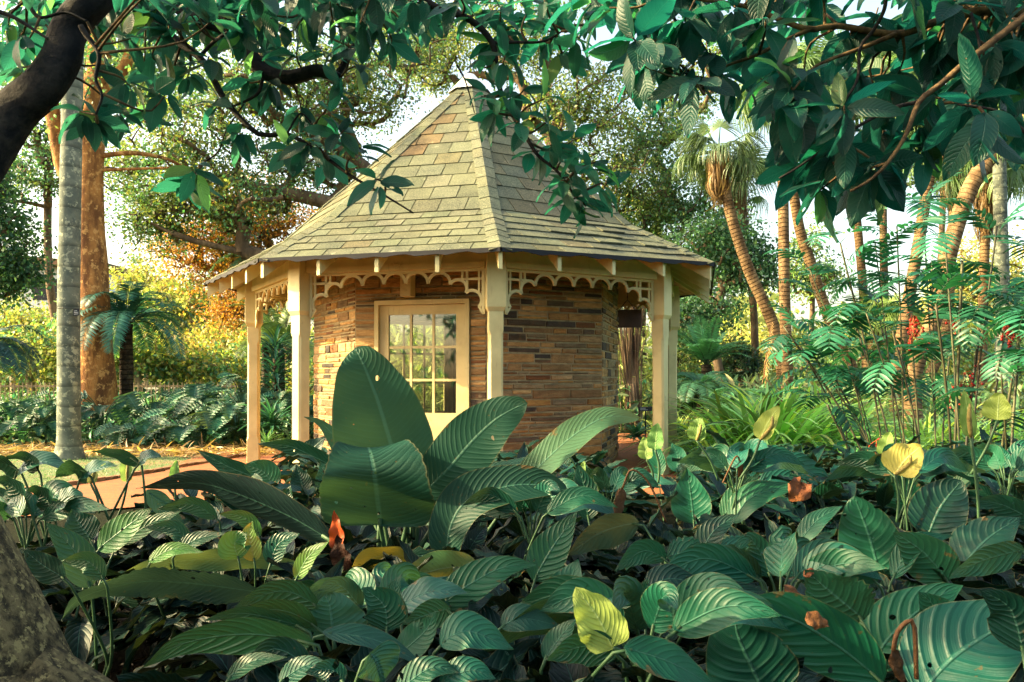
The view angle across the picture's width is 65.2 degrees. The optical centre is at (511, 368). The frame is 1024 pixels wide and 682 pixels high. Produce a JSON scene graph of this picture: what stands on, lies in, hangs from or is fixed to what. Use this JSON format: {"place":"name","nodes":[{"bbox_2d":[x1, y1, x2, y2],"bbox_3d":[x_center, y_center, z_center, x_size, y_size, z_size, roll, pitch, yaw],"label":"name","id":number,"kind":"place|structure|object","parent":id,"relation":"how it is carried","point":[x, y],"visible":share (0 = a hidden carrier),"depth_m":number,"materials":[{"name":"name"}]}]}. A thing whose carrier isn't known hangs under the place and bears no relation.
{"place":"outdoors","nodes":[
{"label":"outdoors","id":0,"kind":"place"},
{"bbox_2d":[0,257,180,328],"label":"white building","id":1,"kind":"structure","parent":0,"point":[40,297],"depth_m":62.05,"materials":[{"name":"paint"}]},
{"bbox_2d":[0,449,221,488],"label":"lawn","id":2,"kind":"structure","parent":0,"point":[116,469],"depth_m":11.37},
{"bbox_2d":[54,14,176,459],"bbox_3d":[-7.119,-3.001,12.610,3.772,8.960,4.436,0,-1,-37],"label":"grey palm","id":3,"kind":"object","parent":2,"relation":"on","point":[68,444],"visible":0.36,"depth_m":12.49,"materials":[{"name":"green plant"}]},
{"bbox_2d":[21,471,207,515],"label":"brick path","id":4,"kind":"structure","parent":0,"point":[110,491],"depth_m":9.00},
{"bbox_2d":[165,441,676,494],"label":"brick paving","id":5,"kind":"structure","parent":0,"point":[632,461],"depth_m":12.04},
{"bbox_2d":[204,73,716,474],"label":"garden pavilion","id":6,"kind":"structure","parent":5,"relation":"on","point":[495,271],"depth_m":10.37,"materials":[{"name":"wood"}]},
{"bbox_2d":[390,317,452,412],"bbox_3d":[-1.740,-0.002,14.284,1.432,1.796,0.220,0,-1,-31],"label":"window","id":7,"kind":"structure","parent":6,"relation":"in","point":[447,323],"depth_m":14.53,"materials":[{"name":"beige paint"}]},
{"bbox_2d":[380,304,464,439],"bbox_3d":[-1.139,0.278,10.326,1.208,2.196,0.058,0,-1,14],"label":"door","id":8,"kind":"structure","parent":6,"relation":"in","point":[437,421],"depth_m":10.28,"materials":[{"name":"beige paint"}]},
{"bbox_2d":[0,0,1023,366],"label":"sky","id":9,"kind":"structure","parent":0,"point":[894,217],"materials":[{"name":"white"}]},
{"bbox_2d":[6,425,1022,681],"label":"ground","id":10,"kind":"structure","parent":0,"point":[144,645],"depth_m":6.80,"materials":[{"name":"soil"}]},
{"bbox_2d":[0,308,56,395],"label":"distant tree","id":11,"kind":"object","parent":10,"relation":"on","point":[48,356],"visible":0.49,"depth_m":23.08,"materials":[{"name":"yellow plant"}]},
{"bbox_2d":[0,295,56,397],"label":"distant tree","id":12,"kind":"object","parent":10,"relation":"on","point":[12,319],"visible":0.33,"depth_m":28.72,"materials":[{"name":"yellow plant"}]},
{"bbox_2d":[0,450,63,537],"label":"arrow leaf plant","id":13,"kind":"object","parent":10,"relation":"on","point":[33,460],"visible":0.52,"depth_m":4.20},
{"bbox_2d":[0,475,82,608],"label":"arrow leaf plant","id":14,"kind":"object","parent":10,"relation":"on","point":[15,487],"visible":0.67,"depth_m":3.79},
{"bbox_2d":[0,479,110,556],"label":"peace lily","id":15,"kind":"object","parent":10,"relation":"on","point":[18,507],"visible":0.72,"depth_m":3.79,"materials":[{"name":"green plant"}]},
{"bbox_2d":[22,508,180,677],"bbox_3d":[-1.748,0.966,3.263,0.611,0.749,0.858,0,-1,0],"label":"peace lily","id":16,"kind":"object","parent":10,"relation":"on","point":[79,561],"visible":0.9,"depth_m":3.07,"materials":[{"name":"green plant"}]},
{"bbox_2d":[1,14,208,336],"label":"sky tree","id":17,"kind":"object","parent":10,"relation":"on","point":[48,188],"visible":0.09,"depth_m":26.27,"materials":[{"name":"green plant"}]},
{"bbox_2d":[54,448,161,616],"bbox_3d":[-2.017,0.870,3.982,0.538,0.952,0.156,0,-1,0],"label":"arrow leaf plant","id":18,"kind":"object","parent":10,"relation":"on","point":[122,456],"visible":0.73,"depth_m":4.00,"materials":[{"name":"plant"}]},
{"bbox_2d":[109,244,186,387],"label":"distant tree","id":19,"kind":"object","parent":10,"relation":"on","point":[136,270],"visible":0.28,"depth_m":32.52,"materials":[{"name":"yellow plant"}]},
{"bbox_2d":[0,385,313,446],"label":"undergrowth","id":20,"kind":"object","parent":10,"relation":"on","point":[24,436],"visible":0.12,"depth_m":15.17,"materials":[{"name":"green plant"}]},
{"bbox_2d":[0,433,313,457],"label":"mulch","id":21,"kind":"object","parent":10,"relation":"on","point":[193,456],"visible":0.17,"depth_m":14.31,"materials":[{"name":"brown plant"}]},
{"bbox_2d":[0,324,51,379],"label":"tree fern","id":22,"kind":"object","parent":21,"relation":"on","point":[6,350],"visible":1,"depth_m":14.51,"materials":[{"name":"green plant"}]},
{"bbox_2d":[0,403,56,442],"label":"monstera","id":23,"kind":"object","parent":21,"relation":"on","point":[31,416],"visible":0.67,"depth_m":14.75,"materials":[{"name":"green plant"}]},
{"bbox_2d":[0,143,57,338],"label":"edge tree","id":24,"kind":"object","parent":21,"relation":"on","point":[19,272],"visible":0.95,"depth_m":20.00,"materials":[{"name":"green plant"}]},
{"bbox_2d":[81,390,141,437],"bbox_3d":[-7.847,0.939,15.154,1.404,1.035,1.056,0,-1,-37],"label":"monstera","id":25,"kind":"object","parent":21,"relation":"on","point":[123,413],"visible":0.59,"depth_m":15.24,"materials":[{"name":"green plant"}]},
{"bbox_2d":[0,382,237,401],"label":"fence","id":26,"kind":"object","parent":21,"relation":"on","point":[53,385],"visible":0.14,"depth_m":20.50,"materials":[{"name":"brown"}]},
{"bbox_2d":[0,0,240,435],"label":"red barked tree","id":27,"kind":"object","parent":21,"relation":"on","point":[98,378],"visible":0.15,"depth_m":16.82,"materials":[{"name":"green plant"}]},
{"bbox_2d":[48,280,201,398],"bbox_3d":[-8.344,-0.145,17.522,2.780,3.348,2.841,0,-1,28],"label":"tree fern","id":28,"kind":"object","parent":21,"relation":"on","point":[126,325],"visible":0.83,"depth_m":17.32,"materials":[{"name":"green plant"}]},
{"bbox_2d":[93,415,165,447],"bbox_3d":[-6.964,1.227,14.478,1.144,0.742,1.240,0,-1,0],"label":"monstera","id":29,"kind":"object","parent":21,"relation":"on","point":[116,434],"visible":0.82,"depth_m":14.31,"materials":[{"name":"green plant"}]},
{"bbox_2d":[137,408,214,449],"bbox_3d":[-5.921,1.179,14.262,1.250,0.934,1.193,0,-1,0],"label":"monstera","id":30,"kind":"object","parent":21,"relation":"on","point":[180,433],"visible":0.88,"depth_m":14.14,"materials":[{"name":"green plant"}]},
{"bbox_2d":[159,381,218,420],"bbox_3d":[-6.471,0.863,16.124,1.352,1.208,1.113,0,-1,0],"label":"monstera","id":31,"kind":"object","parent":21,"relation":"on","point":[192,390],"visible":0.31,"depth_m":15.87,"materials":[{"name":"green plant"}]},
{"bbox_2d":[173,396,242,442],"bbox_3d":[-5.736,0.995,15.165,1.327,0.926,1.225,0,-1,0],"label":"monstera","id":32,"kind":"object","parent":21,"relation":"on","point":[198,405],"visible":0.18,"depth_m":15.13,"materials":[{"name":"green plant"}]},
{"bbox_2d":[192,398,277,445],"bbox_3d":[-5.041,1.030,14.673,1.421,0.980,1.247,0,-1,0],"label":"monstera","id":33,"kind":"object","parent":21,"relation":"on","point":[220,427],"visible":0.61,"depth_m":14.50,"materials":[{"name":"green plant"}]},
{"bbox_2d":[204,372,272,407],"bbox_3d":[-5.598,0.771,16.454,1.452,1.398,1.276,0,-1,0],"label":"monstera","id":34,"kind":"object","parent":21,"relation":"on","point":[240,394],"visible":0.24,"depth_m":16.34,"materials":[{"name":"green plant"}]},
{"bbox_2d":[235,396,291,440],"bbox_3d":[-4.431,0.993,14.492,1.216,1.010,1.277,0,-1,-40],"label":"dracaena","id":35,"kind":"object","parent":21,"relation":"on","point":[269,416],"visible":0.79,"depth_m":14.45,"materials":[{"name":"green plant"}]},
{"bbox_2d":[242,324,291,399],"bbox_3d":[-4.890,0.302,16.488,1.187,2.432,1.171,0,-1,-31],"label":"dracaena","id":36,"kind":"object","parent":21,"relation":"on","point":[273,360],"visible":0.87,"depth_m":16.45,"materials":[{"name":"green plant"}]},
{"bbox_2d":[113,257,222,384],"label":"distant tree","id":37,"kind":"object","parent":10,"relation":"on","point":[184,301],"visible":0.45,"depth_m":29.54,"materials":[{"name":"yellow plant"}]},
{"bbox_2d":[113,313,228,397],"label":"distant tree","id":38,"kind":"object","parent":10,"relation":"on","point":[142,357],"visible":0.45,"depth_m":23.72,"materials":[{"name":"green plant"}]},
{"bbox_2d":[135,330,270,391],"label":"distant tree","id":39,"kind":"object","parent":10,"relation":"on","point":[217,362],"visible":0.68,"depth_m":24.44,"materials":[{"name":"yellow plant"}]},
{"bbox_2d":[156,317,261,387],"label":"distant tree","id":40,"kind":"object","parent":10,"relation":"on","point":[212,338],"visible":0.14,"depth_m":27.48,"materials":[{"name":"yellow plant"}]},
{"bbox_2d":[110,164,318,388],"bbox_3d":[-7.999,-2.208,24.200,7.734,8.292,4.421,0,-1,0],"label":"tree","id":41,"kind":"object","parent":10,"relation":"on","point":[232,314],"visible":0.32,"depth_m":23.70,"materials":[{"name":"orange plant"}]},
{"bbox_2d":[144,485,292,544],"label":"peace lily","id":42,"kind":"object","parent":10,"relation":"on","point":[175,528],"visible":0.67,"depth_m":4.05,"materials":[{"name":"green plant"}]},
{"bbox_2d":[146,521,328,630],"bbox_3d":[-1.108,0.987,3.104,0.502,0.703,0.755,0,-1,-40],"label":"peace lily","id":43,"kind":"object","parent":10,"relation":"on","point":[245,543],"visible":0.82,"depth_m":3.18,"materials":[{"name":"green plant"}]},
{"bbox_2d":[198,436,328,497],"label":"peace lily","id":44,"kind":"object","parent":10,"relation":"on","point":[266,470],"visible":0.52,"depth_m":6.11,"materials":[{"name":"green plant"}]},
{"bbox_2d":[229,298,314,390],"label":"feather palm","id":45,"kind":"object","parent":10,"relation":"on","point":[271,326],"visible":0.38,"depth_m":21.67,"materials":[{"name":"green plant"}]},
{"bbox_2d":[141,606,416,681],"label":"peace lily","id":46,"kind":"object","parent":10,"relation":"on","point":[278,638],"visible":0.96,"depth_m":2.00,"materials":[{"name":"green plant"}]},
{"bbox_2d":[104,0,477,272],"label":"spreading tree","id":47,"kind":"object","parent":10,"relation":"on","point":[144,201],"visible":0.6,"depth_m":21.16,"materials":[{"name":"green plant"}]},
{"bbox_2d":[0,0,631,681],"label":"leaning tree","id":48,"kind":"object","parent":10,"relation":"on","point":[34,646],"visible":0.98,"depth_m":3.03,"materials":[{"name":"green plant"}]},
{"bbox_2d":[234,574,407,675],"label":"peace lily","id":49,"kind":"object","parent":10,"relation":"on","point":[387,610],"visible":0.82,"depth_m":2.34,"materials":[{"name":"green plant"}]},
{"bbox_2d":[61,346,639,620],"bbox_3d":[-0.533,0.616,3.844,2.603,1.480,1.533,0,-1,-12],"label":"paddle leaf plant","id":50,"kind":"object","parent":10,"relation":"on","point":[392,461],"visible":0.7,"depth_m":3.81,"materials":[{"name":"plant"}]},
{"bbox_2d":[300,561,494,625],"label":"peace lily","id":51,"kind":"object","parent":10,"relation":"on","point":[417,587],"visible":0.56,"depth_m":2.69,"materials":[{"name":"green plant"}]},
{"bbox_2d":[305,598,495,681],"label":"peace lily","id":52,"kind":"object","parent":10,"relation":"on","point":[381,660],"visible":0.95,"depth_m":1.86,"materials":[{"name":"green plant"}]},
{"bbox_2d":[432,556,558,655],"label":"peace lily","id":53,"kind":"object","parent":10,"relation":"on","point":[477,580],"visible":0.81,"depth_m":2.20,"materials":[{"name":"green plant"}]},
{"bbox_2d":[0,279,1023,405],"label":"wood","id":54,"kind":"object","parent":10,"relation":"on","point":[795,330],"visible":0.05,"depth_m":45.22,"materials":[{"name":"green plant"}]},
{"bbox_2d":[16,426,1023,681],"bbox_3d":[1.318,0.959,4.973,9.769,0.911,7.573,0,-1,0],"label":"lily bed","id":55,"kind":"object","parent":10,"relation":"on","point":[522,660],"visible":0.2,"depth_m":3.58,"materials":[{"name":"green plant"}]},
{"bbox_2d":[739,405,780,478],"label":"peace lily flower","id":56,"kind":"object","parent":55,"relation":"on","point":[765,425],"visible":1,"depth_m":4.09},
{"bbox_2d":[881,443,923,521],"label":"peace lily flower","id":57,"kind":"object","parent":55,"relation":"on","point":[903,460],"visible":1,"depth_m":3.90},
{"bbox_2d":[959,390,979,517],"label":"peace lily flower","id":58,"kind":"object","parent":55,"relation":"on","point":[968,419],"visible":0.89,"depth_m":3.49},
{"bbox_2d":[970,392,1011,474],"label":"peace lily flower","id":59,"kind":"object","parent":55,"relation":"on","point":[997,407],"visible":0.99,"depth_m":3.90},
{"bbox_2d":[390,321,652,429],"bbox_3d":[-0.012,0.243,22.967,7.552,3.162,8.618,0,-1,0],"label":"back shrubbery","id":60,"kind":"object","parent":10,"relation":"on","point":[418,366],"visible":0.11,"depth_m":20.09,"materials":[{"name":"green plant"}]},
{"bbox_2d":[386,0,689,225],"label":"tall tree","id":61,"kind":"object","parent":10,"relation":"on","point":[558,120],"visible":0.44,"depth_m":25.81,"materials":[{"name":"green plant"}]},
{"bbox_2d":[463,478,617,559],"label":"peace lily","id":62,"kind":"object","parent":10,"relation":"on","point":[573,497],"visible":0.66,"depth_m":3.63,"materials":[{"name":"green plant"}]},
{"bbox_2d":[526,512,711,681],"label":"peace lily","id":63,"kind":"object","parent":10,"relation":"on","point":[548,552],"visible":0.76,"depth_m":1.96,"materials":[{"name":"green plant"}]},
{"bbox_2d":[573,587,628,658],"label":"peace lily flower","id":64,"kind":"object","parent":63,"relation":"attached to","point":[595,611],"visible":0.86,"depth_m":1.94,"materials":[{"name":"plant"}]},
{"bbox_2d":[567,465,674,501],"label":"peace lily","id":65,"kind":"object","parent":10,"relation":"on","point":[600,477],"visible":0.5,"depth_m":4.72,"materials":[{"name":"green plant"}]},
{"bbox_2d":[617,304,648,431],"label":"stem clump","id":66,"kind":"object","parent":10,"relation":"on","point":[630,346],"visible":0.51,"depth_m":18.94,"materials":[{"name":"plant"}]},
{"bbox_2d":[486,572,789,681],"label":"peace lily","id":67,"kind":"object","parent":10,"relation":"on","point":[702,605],"visible":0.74,"depth_m":2.04,"materials":[{"name":"green plant"}]},
{"bbox_2d":[568,462,764,644],"bbox_3d":[0.594,0.900,3.246,0.645,0.881,1.632,0,-1,-14],"label":"peace lily","id":68,"kind":"object","parent":10,"relation":"on","point":[615,529],"visible":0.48,"depth_m":3.06,"materials":[{"name":"green plant"}]},
{"bbox_2d":[590,16,770,397],"bbox_3d":[5.439,-5.182,27.704,7.381,14.886,5.241,0,-1,0],"label":"dense tree","id":69,"kind":"object","parent":10,"relation":"on","point":[666,215],"visible":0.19,"depth_m":26.77,"materials":[{"name":"green plant"}]},
{"bbox_2d":[677,371,734,423],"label":"tree fern","id":70,"kind":"object","parent":10,"relation":"on","point":[707,380],"visible":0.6,"depth_m":18.50,"materials":[{"name":"green plant"}]},
{"bbox_2d":[677,315,753,374],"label":"tree fern","id":71,"kind":"object","parent":10,"relation":"on","point":[704,346],"visible":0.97,"depth_m":20.76,"materials":[{"name":"green plant"}]},
{"bbox_2d":[648,443,787,543],"bbox_3d":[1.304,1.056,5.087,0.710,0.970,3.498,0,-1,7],"label":"peace lily","id":72,"kind":"object","parent":10,"relation":"on","point":[753,494],"visible":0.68,"depth_m":4.50,"materials":[{"name":"green plant"}]},
{"bbox_2d":[644,193,806,380],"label":"shade tree","id":73,"kind":"object","parent":10,"relation":"on","point":[723,246],"visible":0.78,"depth_m":23.59,"materials":[{"name":"green plant"}]},
{"bbox_2d":[670,118,780,405],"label":"tall palm","id":74,"kind":"object","parent":10,"relation":"on","point":[718,168],"visible":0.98,"depth_m":18.92,"materials":[{"name":"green plant"}]},
{"bbox_2d":[694,139,776,384],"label":"tall palm","id":75,"kind":"object","parent":10,"relation":"on","point":[743,201],"visible":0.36,"depth_m":25.90,"materials":[{"name":"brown plant"}]},
{"bbox_2d":[711,335,770,385],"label":"conifer bush","id":76,"kind":"object","parent":10,"relation":"on","point":[734,365],"visible":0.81,"depth_m":24.73,"materials":[{"name":"green plant"}]},
{"bbox_2d":[676,438,807,534],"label":"peace lily","id":77,"kind":"object","parent":10,"relation":"on","point":[767,458],"visible":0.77,"depth_m":4.47,"materials":[{"name":"green plant"}]},
{"bbox_2d":[621,370,928,470],"bbox_3d":[3.814,0.978,11.828,4.708,1.886,5.180,0,-1,0],"label":"grass clump","id":78,"kind":"object","parent":10,"relation":"on","point":[741,421],"visible":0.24,"depth_m":11.19,"materials":[{"name":"green plant"}]},
{"bbox_2d":[669,525,886,592],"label":"peace lily","id":79,"kind":"object","parent":10,"relation":"on","point":[787,553],"visible":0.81,"depth_m":2.76,"materials":[{"name":"green plant"}]},
{"bbox_2d":[544,0,1023,242],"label":"overhanging tree","id":80,"kind":"object","parent":10,"relation":"on","point":[974,49],"visible":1,"depth_m":2.61,"materials":[{"name":"green plant"}]},
{"bbox_2d":[733,37,835,401],"bbox_3d":[6.176,-2.886,17.989,2.617,8.938,2.539,0,-1,0],"label":"tall palm","id":81,"kind":"object","parent":10,"relation":"on","point":[783,244],"visible":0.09,"depth_m":17.92,"materials":[{"name":"brown plant"}]},
{"bbox_2d":[737,85,857,401],"bbox_3d":[7.480,-3.110,20.946,3.409,9.426,2.473,0,-1,0],"label":"tall palm","id":82,"kind":"object","parent":10,"relation":"on","point":[801,238],"visible":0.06,"depth_m":20.93,"materials":[{"name":"brown plant"}]},
{"bbox_2d":[678,381,929,437],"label":"grass clump","id":83,"kind":"object","parent":10,"relation":"on","point":[797,396],"visible":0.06,"depth_m":13.16,"materials":[{"name":"green plant"}]},
{"bbox_2d":[757,452,859,482],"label":"peace lily","id":84,"kind":"object","parent":10,"relation":"on","point":[810,468],"visible":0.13,"depth_m":5.52,"materials":[{"name":"green plant"}]},
{"bbox_2d":[765,210,857,334],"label":"distant tree","id":85,"kind":"object","parent":10,"relation":"on","point":[828,279],"visible":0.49,"depth_m":33.75,"materials":[{"name":"green plant"}]},
{"bbox_2d":[618,365,1023,437],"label":"undergrowth","id":86,"kind":"object","parent":10,"relation":"on","point":[990,385],"visible":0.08,"depth_m":18.05,"materials":[{"name":"green plant"}]},
{"bbox_2d":[756,225,908,450],"bbox_3d":[3.350,-0.011,8.278,1.747,2.801,1.234,0,-1,0],"label":"cane palm","id":87,"kind":"object","parent":10,"relation":"on","point":[810,351],"visible":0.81,"depth_m":8.19,"materials":[{"name":"green plant"}]},
{"bbox_2d":[706,569,962,681],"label":"peace lily","id":88,"kind":"object","parent":10,"relation":"on","point":[852,642],"visible":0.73,"depth_m":2.07,"materials":[{"name":"green plant"}]},
{"bbox_2d":[800,29,895,367],"bbox_3d":[10.007,-4.169,24.197,3.475,11.994,3.740,1,-1,-43],"label":"tall palm","id":89,"kind":"object","parent":10,"relation":"on","point":[859,242],"visible":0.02,"depth_m":23.93,"materials":[{"name":"brown plant"}]},
{"bbox_2d":[760,333,952,389],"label":"distant tree","id":90,"kind":"object","parent":10,"relation":"on","point":[798,366],"visible":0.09,"depth_m":29.57,"materials":[{"name":"green plant"}]},
{"bbox_2d":[796,496,959,596],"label":"peace lily","id":91,"kind":"object","parent":10,"relation":"on","point":[896,553],"visible":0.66,"depth_m":3.31,"materials":[{"name":"green plant"}]},
{"bbox_2d":[838,290,919,427],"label":"tall palm","id":92,"kind":"object","parent":10,"relation":"on","point":[894,317],"visible":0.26,"depth_m":19.77,"materials":[{"name":"green plant"}]},
{"bbox_2d":[767,330,998,447],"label":"cane palm","id":93,"kind":"object","parent":10,"relation":"on","point":[862,387],"visible":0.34,"depth_m":8.96,"materials":[{"name":"green plant"}]},
{"bbox_2d":[825,443,968,531],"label":"peace lily","id":94,"kind":"object","parent":10,"relation":"on","point":[936,461],"visible":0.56,"depth_m":4.47,"materials":[{"name":"green plant"}]},
{"bbox_2d":[817,172,986,444],"bbox_3d":[3.674,-0.260,7.668,1.578,3.280,1.335,0,-1,0],"label":"cane palm","id":95,"kind":"object","parent":10,"relation":"on","point":[868,251],"visible":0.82,"depth_m":7.73,"materials":[{"name":"green plant"}]},
{"bbox_2d":[886,51,970,418],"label":"tall palm","id":96,"kind":"object","parent":10,"relation":"on","point":[910,266],"visible":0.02,"depth_m":16.93,"materials":[{"name":"brown plant"}]},
{"bbox_2d":[835,395,1023,449],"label":"grass clump","id":97,"kind":"object","parent":10,"relation":"on","point":[928,421],"visible":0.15,"depth_m":11.66,"materials":[{"name":"green plant"}]},
{"bbox_2d":[880,203,1023,448],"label":"cane palm","id":98,"kind":"object","parent":10,"relation":"on","point":[949,312],"visible":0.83,"depth_m":7.02,"materials":[{"name":"green plant"}]},
{"bbox_2d":[886,466,1023,580],"bbox_3d":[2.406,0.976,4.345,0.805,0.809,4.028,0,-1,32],"label":"peace lily","id":99,"kind":"object","parent":10,"relation":"on","point":[985,546],"visible":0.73,"depth_m":4.08,"materials":[{"name":"green plant"}]},
{"bbox_2d":[898,589,1023,681],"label":"peace lily","id":100,"kind":"object","parent":10,"relation":"on","point":[979,640],"visible":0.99,"depth_m":2.00,"materials":[{"name":"green plant"}]},
{"bbox_2d":[888,618,918,681],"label":"dried flower","id":101,"kind":"object","parent":100,"relation":"attached to","point":[895,661],"visible":1,"depth_m":1.74,"materials":[{"name":"brown plant"}]},
{"bbox_2d":[904,105,1023,432],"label":"tall palm","id":102,"kind":"object","parent":10,"relation":"on","point":[971,185],"visible":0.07,"depth_m":14.90,"materials":[{"name":"brown plant"}]},
{"bbox_2d":[919,217,1023,317],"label":"distant tree","id":103,"kind":"object","parent":10,"relation":"on","point":[964,252],"visible":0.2,"depth_m":35.48,"materials":[{"name":"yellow plant"}]},
{"bbox_2d":[932,301,1023,450],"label":"cane palm","id":104,"kind":"object","parent":10,"relation":"on","point":[1012,318],"visible":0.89,"depth_m":6.43,"materials":[{"name":"green plant"}]},
{"bbox_2d":[932,157,1023,427],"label":"tall palm","id":105,"kind":"object","parent":10,"relation":"on","point":[984,195],"visible":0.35,"depth_m":19.92,"materials":[{"name":"brown plant"}]},
{"bbox_2d":[945,439,1023,494],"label":"peace lily","id":106,"kind":"object","parent":10,"relation":"on","point":[995,456],"visible":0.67,"depth_m":4.56,"materials":[{"name":"green plant"}]},
{"bbox_2d":[992,156,1010,423],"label":"tall palm","id":107,"kind":"object","parent":10,"relation":"on","point":[1000,215],"visible":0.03,"depth_m":18.91,"materials":[{"name":"brown plant"}]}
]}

